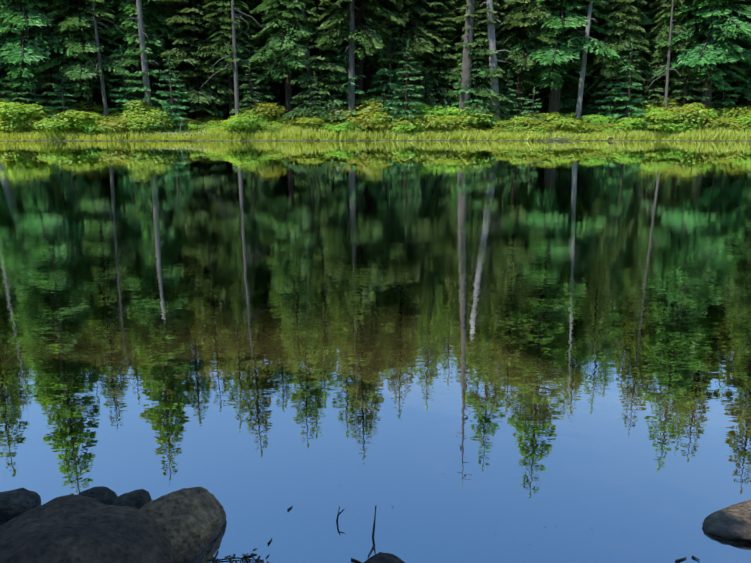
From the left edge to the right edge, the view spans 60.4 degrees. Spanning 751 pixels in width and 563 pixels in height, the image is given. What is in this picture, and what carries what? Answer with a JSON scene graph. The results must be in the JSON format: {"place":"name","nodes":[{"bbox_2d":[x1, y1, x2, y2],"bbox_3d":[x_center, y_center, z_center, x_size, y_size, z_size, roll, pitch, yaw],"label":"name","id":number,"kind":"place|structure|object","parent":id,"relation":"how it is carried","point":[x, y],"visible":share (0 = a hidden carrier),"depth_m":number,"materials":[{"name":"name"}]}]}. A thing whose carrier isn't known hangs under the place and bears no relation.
{"place":"outdoors","nodes":[
{"label":"outdoors","id":0,"kind":"place"},
{"bbox_2d":[0,141,750,562],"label":"lake water","id":1,"kind":"structure","parent":0,"point":[524,347],"depth_m":2.62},
{"bbox_2d":[0,488,40,520],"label":"rock","id":2,"kind":"object","parent":1,"relation":"on","point":[16,502],"visible":0.79,"depth_m":1.43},
{"bbox_2d":[0,494,174,562],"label":"rock","id":3,"kind":"object","parent":1,"relation":"on","point":[71,528],"visible":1,"depth_m":1.10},
{"bbox_2d":[78,486,117,504],"bbox_3d":[-0.639,0.496,1.470,0.108,0.050,0.077,-3,13,-12],"label":"rock","id":4,"kind":"object","parent":1,"relation":"on","point":[104,495],"visible":0.37,"depth_m":1.46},
{"bbox_2d":[111,489,151,508],"bbox_3d":[-0.539,0.502,1.417,0.091,0.079,0.116,5,14,20],"label":"rock","id":5,"kind":"object","parent":1,"relation":"on","point":[138,498],"visible":0.35,"depth_m":1.40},
{"bbox_2d":[139,487,225,562],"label":"brown rock","id":6,"kind":"object","parent":1,"relation":"in","point":[190,521],"visible":0.63,"depth_m":1.32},
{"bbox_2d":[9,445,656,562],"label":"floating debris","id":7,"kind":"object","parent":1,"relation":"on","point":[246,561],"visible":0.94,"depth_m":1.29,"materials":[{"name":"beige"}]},
{"bbox_2d":[364,552,404,562],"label":"rock","id":8,"kind":"object","parent":1,"relation":"on","point":[380,557],"visible":1,"depth_m":1.22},
{"bbox_2d":[702,500,750,540],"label":"rock","id":9,"kind":"object","parent":1,"relation":"on","point":[732,522],"visible":1,"depth_m":1.38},
{"bbox_2d":[1,84,750,140],"bbox_3d":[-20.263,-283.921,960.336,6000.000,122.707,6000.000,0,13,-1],"label":"ground","id":10,"kind":"structure","parent":0,"point":[162,99],"depth_m":53.99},
{"bbox_2d":[0,63,32,131],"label":"young fir","id":11,"kind":"object","parent":10,"relation":"on","point":[6,84],"visible":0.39,"depth_m":53.59,"materials":[{"name":"green plant"}]},
{"bbox_2d":[1,110,34,129],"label":"shrub","id":12,"kind":"object","parent":10,"relation":"on","point":[12,121],"visible":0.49,"depth_m":52.33,"materials":[{"name":"green plant"}]},
{"bbox_2d":[0,101,50,130],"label":"shrub","id":13,"kind":"object","parent":10,"relation":"on","point":[28,109],"visible":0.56,"depth_m":52.49,"materials":[{"name":"green plant"}]},
{"bbox_2d":[0,0,50,108],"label":"fir","id":14,"kind":"object","parent":10,"relation":"on","point":[2,88],"visible":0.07,"depth_m":56.12,"materials":[{"name":"green plant"}]},
{"bbox_2d":[8,39,45,108],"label":"young fir","id":15,"kind":"object","parent":10,"relation":"on","point":[29,98],"visible":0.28,"depth_m":54.00,"materials":[{"name":"green plant"}]},
{"bbox_2d":[0,0,90,105],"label":"fir","id":16,"kind":"object","parent":10,"relation":"on","point":[10,19],"visible":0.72,"depth_m":52.72,"materials":[{"name":"green plant"}]},
{"bbox_2d":[34,36,71,109],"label":"young fir","id":17,"kind":"object","parent":10,"relation":"on","point":[50,85],"visible":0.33,"depth_m":54.24,"materials":[{"name":"green plant"}]},
{"bbox_2d":[33,118,75,131],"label":"shrub","id":18,"kind":"object","parent":10,"relation":"on","point":[48,125],"visible":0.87,"depth_m":52.17,"materials":[{"name":"green plant"}]},
{"bbox_2d":[26,0,92,105],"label":"fir","id":19,"kind":"object","parent":10,"relation":"on","point":[52,31],"visible":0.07,"depth_m":55.49,"materials":[{"name":"green plant"}]},
{"bbox_2d":[44,66,76,118],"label":"young fir","id":20,"kind":"object","parent":10,"relation":"on","point":[62,99],"visible":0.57,"depth_m":53.57,"materials":[{"name":"green plant"}]},
{"bbox_2d":[50,110,105,129],"bbox_3d":[-24.999,-13.283,53.860,5.089,1.953,4.272,2,13,10],"label":"shrub","id":21,"kind":"object","parent":10,"relation":"on","point":[77,115],"visible":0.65,"depth_m":52.80,"materials":[{"name":"green plant"}]},
{"bbox_2d":[32,0,131,111],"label":"fir","id":22,"kind":"object","parent":10,"relation":"on","point":[84,34],"visible":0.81,"depth_m":54.01,"materials":[{"name":"green plant"}]},
{"bbox_2d":[72,119,100,133],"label":"shrub","id":23,"kind":"object","parent":10,"relation":"on","point":[85,125],"visible":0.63,"depth_m":52.76,"materials":[{"name":"green plant"}]},
{"bbox_2d":[67,100,114,114],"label":"shrub","id":24,"kind":"object","parent":10,"relation":"on","point":[97,107],"visible":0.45,"depth_m":56.08,"materials":[{"name":"green plant"}]},
{"bbox_2d":[74,1,122,118],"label":"snag","id":25,"kind":"object","parent":10,"relation":"on","point":[101,74],"visible":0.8,"depth_m":53.67,"materials":[{"name":"grey wood"}]},
{"bbox_2d":[75,4,135,112],"bbox_3d":[-25.602,-24.345,60.971,7.114,20.120,5.760,-5,15,-19],"label":"fir","id":26,"kind":"object","parent":10,"relation":"on","point":[96,100],"visible":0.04,"depth_m":61.59,"materials":[{"name":"green plant"}]},
{"bbox_2d":[92,116,132,133],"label":"shrub","id":27,"kind":"object","parent":10,"relation":"on","point":[115,123],"visible":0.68,"depth_m":52.58,"materials":[{"name":"green plant"}]},
{"bbox_2d":[108,45,138,117],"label":"young fir","id":28,"kind":"object","parent":10,"relation":"on","point":[124,90],"visible":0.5,"depth_m":54.57,"materials":[{"name":"green plant"}]},
{"bbox_2d":[90,119,160,134],"bbox_3d":[-20.706,-12.892,53.970,6.053,1.474,3.432,-5,14,-22],"label":"shrub","id":29,"kind":"object","parent":10,"relation":"on","point":[107,129],"visible":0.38,"depth_m":52.91,"materials":[{"name":"green plant"}]},
{"bbox_2d":[77,0,191,92],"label":"fir","id":30,"kind":"object","parent":10,"relation":"on","point":[129,57],"visible":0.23,"depth_m":56.67,"materials":[{"name":"green plant"}]},
{"bbox_2d":[87,0,190,100],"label":"fir","id":31,"kind":"object","parent":10,"relation":"on","point":[131,8],"visible":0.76,"depth_m":54.84,"materials":[{"name":"green plant"}]},
{"bbox_2d":[119,100,167,119],"bbox_3d":[-19.604,-14.132,55.449,4.377,2.788,3.723,-1,13,-4],"label":"shrub","id":32,"kind":"object","parent":10,"relation":"on","point":[137,105],"visible":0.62,"depth_m":54.22,"materials":[{"name":"green plant"}]},
{"bbox_2d":[125,0,168,116],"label":"snag","id":33,"kind":"object","parent":10,"relation":"on","point":[141,35],"visible":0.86,"depth_m":53.76,"materials":[{"name":"grey wood"}]},
{"bbox_2d":[124,15,174,125],"bbox_3d":[-19.336,-17.436,54.913,4.550,10.272,4.402,-9,16,-35],"label":"young fir","id":34,"kind":"object","parent":10,"relation":"on","point":[156,103],"visible":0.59,"depth_m":54.37,"materials":[{"name":"green plant"}]},
{"bbox_2d":[119,114,179,130],"bbox_3d":[-18.980,-13.213,54.351,5.296,1.710,3.165,-5,14,-20],"label":"shrub","id":35,"kind":"object","parent":10,"relation":"on","point":[157,123],"visible":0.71,"depth_m":53.48,"materials":[{"name":"green plant"}]},
{"bbox_2d":[153,51,188,137],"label":"young fir","id":36,"kind":"object","parent":10,"relation":"on","point":[172,105],"visible":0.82,"depth_m":54.03,"materials":[{"name":"green plant"}]},
{"bbox_2d":[159,1,228,118],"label":"fir","id":37,"kind":"object","parent":10,"relation":"on","point":[190,114],"visible":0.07,"depth_m":58.81,"materials":[{"name":"green plant"}]},
{"bbox_2d":[153,0,240,121],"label":"fir","id":38,"kind":"object","parent":10,"relation":"on","point":[197,97],"visible":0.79,"depth_m":55.58,"materials":[{"name":"green plant"}]},
{"bbox_2d":[201,0,255,117],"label":"fir","id":39,"kind":"object","parent":10,"relation":"on","point":[227,33],"visible":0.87,"depth_m":54.91,"materials":[{"name":"green plant"}]},
{"bbox_2d":[196,0,261,117],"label":"fir","id":40,"kind":"object","parent":10,"relation":"on","point":[250,20],"visible":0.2,"depth_m":58.36,"materials":[{"name":"green plant"}]},
{"bbox_2d":[204,0,263,116],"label":"snag","id":41,"kind":"object","parent":10,"relation":"on","point":[236,88],"visible":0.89,"depth_m":53.97,"materials":[{"name":"grey wood"}]},
{"bbox_2d":[209,0,277,112],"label":"fir","id":42,"kind":"object","parent":10,"relation":"on","point":[255,3],"visible":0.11,"depth_m":61.70,"materials":[{"name":"green plant"}]},
{"bbox_2d":[221,113,270,129],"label":"shrub","id":43,"kind":"object","parent":10,"relation":"on","point":[233,121],"visible":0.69,"depth_m":53.28,"materials":[{"name":"green plant"}]},
{"bbox_2d":[239,63,262,126],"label":"young fir","id":44,"kind":"object","parent":10,"relation":"on","point":[251,106],"visible":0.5,"depth_m":54.90,"materials":[{"name":"green plant"}]},
{"bbox_2d":[229,22,274,118],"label":"young fir","id":45,"kind":"object","parent":10,"relation":"on","point":[242,78],"visible":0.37,"depth_m":56.02,"materials":[{"name":"green plant"}]},
{"bbox_2d":[236,101,286,120],"bbox_3d":[-9.766,-14.204,55.713,3.639,2.736,4.251,10,16,36],"label":"shrub","id":46,"kind":"object","parent":10,"relation":"on","point":[268,108],"visible":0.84,"depth_m":54.98,"materials":[{"name":"green plant"}]},
{"bbox_2d":[243,0,317,114],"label":"fir","id":47,"kind":"object","parent":10,"relation":"on","point":[296,87],"visible":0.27,"depth_m":59.11,"materials":[{"name":"green plant"}]},
{"bbox_2d":[249,0,323,118],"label":"fir","id":48,"kind":"object","parent":10,"relation":"on","point":[272,45],"visible":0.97,"depth_m":54.95,"materials":[{"name":"green plant"}]},
{"bbox_2d":[295,9,320,105],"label":"conifer tree","id":49,"kind":"object","parent":10,"relation":"on","point":[309,69],"visible":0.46,"depth_m":55.87,"materials":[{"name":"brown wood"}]},
{"bbox_2d":[303,70,325,122],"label":"young fir","id":50,"kind":"object","parent":10,"relation":"on","point":[317,102],"visible":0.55,"depth_m":55.22,"materials":[{"name":"green plant"}]},
{"bbox_2d":[294,117,335,128],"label":"shrub","id":51,"kind":"object","parent":10,"relation":"on","point":[309,121],"visible":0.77,"depth_m":54.40,"materials":[{"name":"green plant"}]},
{"bbox_2d":[281,0,350,119],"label":"fir","id":52,"kind":"object","parent":10,"relation":"on","point":[329,69],"visible":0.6,"depth_m":55.60,"materials":[{"name":"green plant"}]},
{"bbox_2d":[325,22,368,120],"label":"young fir","id":53,"kind":"object","parent":10,"relation":"on","point":[342,95],"visible":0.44,"depth_m":56.10,"materials":[{"name":"green plant"}]},
{"bbox_2d":[337,116,371,130],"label":"shrub","id":54,"kind":"object","parent":10,"relation":"on","point":[362,124],"visible":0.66,"depth_m":54.63,"materials":[{"name":"green plant"}]},
{"bbox_2d":[346,0,363,117],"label":"snag","id":55,"kind":"object","parent":10,"relation":"on","point":[351,101],"visible":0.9,"depth_m":55.23,"materials":[{"name":"grey wood"}]},
{"bbox_2d":[311,0,404,109],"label":"fir","id":56,"kind":"object","parent":10,"relation":"on","point":[376,35],"visible":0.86,"depth_m":55.16,"materials":[{"name":"green plant"}]},
{"bbox_2d":[347,98,391,115],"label":"shrub","id":57,"kind":"object","parent":10,"relation":"on","point":[372,106],"visible":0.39,"depth_m":56.62,"materials":[{"name":"green plant"}]},
{"bbox_2d":[330,0,409,98],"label":"fir","id":58,"kind":"object","parent":10,"relation":"on","point":[367,65],"visible":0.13,"depth_m":58.65,"materials":[{"name":"green plant"}]},
{"bbox_2d":[347,110,397,127],"bbox_3d":[-0.562,-13.884,56.257,4.279,2.050,5.394,-13,18,-43],"label":"shrub","id":59,"kind":"object","parent":10,"relation":"on","point":[361,117],"visible":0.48,"depth_m":55.10,"materials":[{"name":"green plant"}]},
{"bbox_2d":[0,125,750,140],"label":"sedge strip","id":60,"kind":"object","parent":10,"relation":"on","point":[293,132],"visible":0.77,"depth_m":53.86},
{"bbox_2d":[366,12,411,121],"bbox_3d":[1.432,-18.219,57.167,4.731,11.039,4.890,-12,18,-43],"label":"young fir","id":61,"kind":"object","parent":10,"relation":"on","point":[385,73],"visible":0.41,"depth_m":56.84,"materials":[{"name":"green plant"}]},
{"bbox_2d":[371,0,433,104],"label":"fir","id":62,"kind":"object","parent":10,"relation":"on","point":[386,91],"visible":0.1,"depth_m":61.30,"materials":[{"name":"green plant"}]},
{"bbox_2d":[365,0,443,104],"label":"fir","id":63,"kind":"object","parent":10,"relation":"on","point":[404,13],"visible":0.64,"depth_m":57.31,"materials":[{"name":"green plant"}]},
{"bbox_2d":[385,39,424,133],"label":"young fir","id":64,"kind":"object","parent":10,"relation":"on","point":[405,111],"visible":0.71,"depth_m":55.22,"materials":[{"name":"green plant"}]},
{"bbox_2d":[387,117,435,132],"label":"shrub","id":65,"kind":"object","parent":10,"relation":"on","point":[416,124],"visible":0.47,"depth_m":54.90,"materials":[{"name":"green plant"}]},
{"bbox_2d":[404,60,431,106],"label":"young fir","id":66,"kind":"object","parent":10,"relation":"on","point":[421,91],"visible":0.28,"depth_m":58.98,"materials":[{"name":"green plant"}]},
{"bbox_2d":[415,68,437,107],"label":"young fir","id":67,"kind":"object","parent":10,"relation":"on","point":[425,93],"visible":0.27,"depth_m":58.13,"materials":[{"name":"green plant"}]},
{"bbox_2d":[408,103,448,119],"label":"shrub","id":68,"kind":"object","parent":10,"relation":"on","point":[424,108],"visible":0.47,"depth_m":57.00,"materials":[{"name":"green plant"}]},
{"bbox_2d":[408,0,461,111],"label":"fir","id":69,"kind":"object","parent":10,"relation":"on","point":[436,72],"visible":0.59,"depth_m":58.79,"materials":[{"name":"green plant"}]},
{"bbox_2d":[414,0,457,102],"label":"fir","id":70,"kind":"object","parent":10,"relation":"on","point":[449,6],"visible":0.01,"depth_m":62.65,"materials":[{"name":"green plant"}]},
{"bbox_2d":[422,0,466,95],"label":"fir","id":71,"kind":"object","parent":10,"relation":"on","point":[452,53],"visible":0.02,"depth_m":64.20,"materials":[{"name":"green plant"}]},
{"bbox_2d":[426,115,471,129],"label":"shrub","id":72,"kind":"object","parent":10,"relation":"on","point":[443,124],"visible":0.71,"depth_m":55.11,"materials":[{"name":"green plant"}]},
{"bbox_2d":[450,0,478,114],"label":"snag","id":73,"kind":"object","parent":10,"relation":"on","point":[467,60],"visible":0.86,"depth_m":55.87,"materials":[{"name":"grey wood"}]},
{"bbox_2d":[456,106,495,128],"bbox_3d":[8.848,-14.171,56.924,3.212,2.602,4.576,-8,16,-32],"label":"shrub","id":74,"kind":"object","parent":10,"relation":"on","point":[475,114],"visible":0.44,"depth_m":56.05,"materials":[{"name":"green plant"}]},
{"bbox_2d":[451,16,501,125],"bbox_3d":[8.929,-17.983,57.127,4.763,10.753,4.608,-1,13,-2],"label":"young fir","id":75,"kind":"object","parent":10,"relation":"on","point":[477,100],"visible":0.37,"depth_m":56.41,"materials":[{"name":"green plant"}]},
{"bbox_2d":[440,0,514,108],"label":"fir","id":76,"kind":"object","parent":10,"relation":"on","point":[458,34],"visible":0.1,"depth_m":59.37,"materials":[{"name":"green plant"}]},
{"bbox_2d":[449,0,515,129],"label":"fir","id":77,"kind":"object","parent":10,"relation":"on","point":[482,95],"visible":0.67,"depth_m":55.98,"materials":[{"name":"green plant"}]},
{"bbox_2d":[483,0,511,127],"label":"snag","id":78,"kind":"object","parent":10,"relation":"on","point":[492,41],"visible":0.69,"depth_m":55.45,"materials":[{"name":"grey wood"}]},
{"bbox_2d":[490,120,520,130],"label":"shrub","id":79,"kind":"object","parent":10,"relation":"on","point":[503,125],"visible":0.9,"depth_m":55.52,"materials":[{"name":"green plant"}]},
{"bbox_2d":[498,69,517,121],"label":"young fir","id":80,"kind":"object","parent":10,"relation":"on","point":[509,101],"visible":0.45,"depth_m":56.82,"materials":[{"name":"green plant"}]},
{"bbox_2d":[477,0,552,103],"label":"fir","id":81,"kind":"object","parent":10,"relation":"on","point":[528,79],"visible":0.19,"depth_m":58.35,"materials":[{"name":"green plant"}]},
{"bbox_2d":[484,0,561,115],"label":"fir","id":82,"kind":"object","parent":10,"relation":"on","point":[517,12],"visible":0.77,"depth_m":55.96,"materials":[{"name":"green plant"}]},
{"bbox_2d":[520,86,545,124],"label":"young fir","id":83,"kind":"object","parent":10,"relation":"on","point":[532,110],"visible":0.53,"depth_m":56.10,"materials":[{"name":"green plant"}]},
{"bbox_2d":[506,23,579,113],"bbox_3d":[15.743,-31.252,60.974,11.016,33.831,8.902,-3,13,-19],"label":"fir","id":84,"kind":"object","parent":10,"relation":"on","point":[536,96],"depth_m":63.73,"materials":[{"name":"green plant"}]},
{"bbox_2d":[498,0,622,112],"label":"fir","id":85,"kind":"object","parent":10,"relation":"on","point":[554,57],"visible":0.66,"depth_m":55.98,"materials":[{"name":"green plant"}]},
{"bbox_2d":[522,13,599,116],"bbox_3d":[18.612,-25.780,63.151,8.256,21.916,6.695,12,18,38],"label":"fir","id":86,"kind":"object","parent":10,"relation":"on","point":[546,110],"visible":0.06,"depth_m":64.08,"materials":[{"name":"green plant"}]},
{"bbox_2d":[546,117,590,133],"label":"shrub","id":87,"kind":"object","parent":10,"relation":"on","point":[574,125],"visible":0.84,"depth_m":54.88,"materials":[{"name":"green plant"}]},
{"bbox_2d":[530,3,608,114],"bbox_3d":[18.321,-25.604,59.893,7.172,23.450,6.675,-4,14,-16],"label":"fir","id":88,"kind":"object","parent":10,"relation":"on","point":[565,101],"visible":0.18,"depth_m":60.46,"materials":[{"name":"green plant"}]},
{"bbox_2d":[575,0,608,119],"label":"snag","id":89,"kind":"object","parent":10,"relation":"on","point":[581,88],"visible":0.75,"depth_m":55.93,"materials":[{"name":"grey wood"}]},
{"bbox_2d":[595,34,634,123],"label":"young fir","id":90,"kind":"object","parent":10,"relation":"on","point":[611,84],"visible":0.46,"depth_m":56.77,"materials":[{"name":"green plant"}]},
{"bbox_2d":[585,0,649,118],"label":"fir","id":91,"kind":"object","parent":10,"relation":"on","point":[612,32],"visible":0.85,"depth_m":56.24,"materials":[{"name":"green plant"}]},
{"bbox_2d":[600,9,653,118],"bbox_3d":[23.022,-18.758,58.520,4.778,11.149,4.939,-11,17,-40],"label":"young fir","id":92,"kind":"object","parent":10,"relation":"on","point":[635,80],"visible":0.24,"depth_m":57.81,"materials":[{"name":"green plant"}]},
{"bbox_2d":[608,38,650,124],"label":"young fir","id":93,"kind":"object","parent":10,"relation":"on","point":[628,86],"visible":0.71,"depth_m":55.79,"materials":[{"name":"green plant"}]},
{"bbox_2d":[593,0,666,110],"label":"fir","id":94,"kind":"object","parent":10,"relation":"on","point":[647,20],"visible":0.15,"depth_m":59.42,"materials":[{"name":"green plant"}]},
{"bbox_2d":[632,41,661,101],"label":"young fir","id":95,"kind":"object","parent":10,"relation":"on","point":[647,93],"visible":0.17,"depth_m":59.09,"materials":[{"name":"green plant"}]},
{"bbox_2d":[623,0,671,98],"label":"fir","id":96,"kind":"object","parent":10,"relation":"on","point":[654,65],"visible":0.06,"depth_m":61.27,"materials":[{"name":"green plant"}]},
{"bbox_2d":[634,47,671,109],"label":"young fir","id":97,"kind":"object","parent":10,"relation":"on","point":[657,89],"visible":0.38,"depth_m":57.71,"materials":[{"name":"green plant"}]},
{"bbox_2d":[644,112,679,131],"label":"shrub","id":98,"kind":"object","parent":10,"relation":"on","point":[667,118],"visible":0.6,"depth_m":54.67,"materials":[{"name":"green plant"}]},
{"bbox_2d":[643,0,689,109],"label":"snag","id":99,"kind":"object","parent":10,"relation":"on","point":[667,70],"visible":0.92,"depth_m":56.21,"materials":[{"name":"grey wood"}]},
{"bbox_2d":[646,0,699,97],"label":"fir","id":100,"kind":"object","parent":10,"relation":"on","point":[662,30],"visible":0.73,"depth_m":56.84,"materials":[{"name":"green plant"}]},
{"bbox_2d":[626,0,725,96],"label":"fir","id":101,"kind":"object","parent":10,"relation":"on","point":[683,72],"visible":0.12,"depth_m":59.08,"materials":[{"name":"green plant"}]},
{"bbox_2d":[649,121,704,131],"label":"shrub","id":102,"kind":"object","parent":10,"relation":"on","point":[683,127],"visible":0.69,"depth_m":54.45,"materials":[{"name":"green plant"}]},
{"bbox_2d":[665,106,701,127],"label":"shrub","id":103,"kind":"object","parent":10,"relation":"on","point":[674,111],"visible":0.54,"depth_m":54.74,"materials":[{"name":"green plant"}]},
{"bbox_2d":[661,107,712,128],"bbox_3d":[26.686,-13.756,55.682,4.701,2.454,4.019,1,13,3],"label":"shrub","id":104,"kind":"object","parent":10,"relation":"on","point":[701,111],"visible":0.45,"depth_m":54.44,"materials":[{"name":"green plant"}]},
{"bbox_2d":[669,28,708,109],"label":"young fir","id":105,"kind":"object","parent":10,"relation":"on","point":[689,95],"visible":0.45,"depth_m":56.79,"materials":[{"name":"green plant"}]},
{"bbox_2d":[645,0,750,108],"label":"fir","id":106,"kind":"object","parent":10,"relation":"on","point":[713,16],"visible":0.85,"depth_m":55.49,"materials":[{"name":"green plant"}]},
{"bbox_2d":[670,0,744,105],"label":"fir","id":107,"kind":"object","parent":10,"relation":"on","point":[693,101],"visible":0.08,"depth_m":60.46,"materials":[{"name":"green plant"}]},
{"bbox_2d":[709,58,740,114],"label":"young fir","id":108,"kind":"object","parent":10,"relation":"on","point":[726,100],"visible":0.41,"depth_m":57.10,"materials":[{"name":"green plant"}]},
{"bbox_2d":[713,0,750,105],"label":"fir","id":109,"kind":"object","parent":10,"relation":"on","point":[732,92],"visible":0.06,"depth_m":61.28,"materials":[{"name":"green plant"}]},
{"bbox_2d":[734,5,750,105],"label":"fir","id":110,"kind":"object","parent":10,"relation":"on","point":[745,87],"visible":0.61,"depth_m":56.79,"materials":[{"name":"green plant"}]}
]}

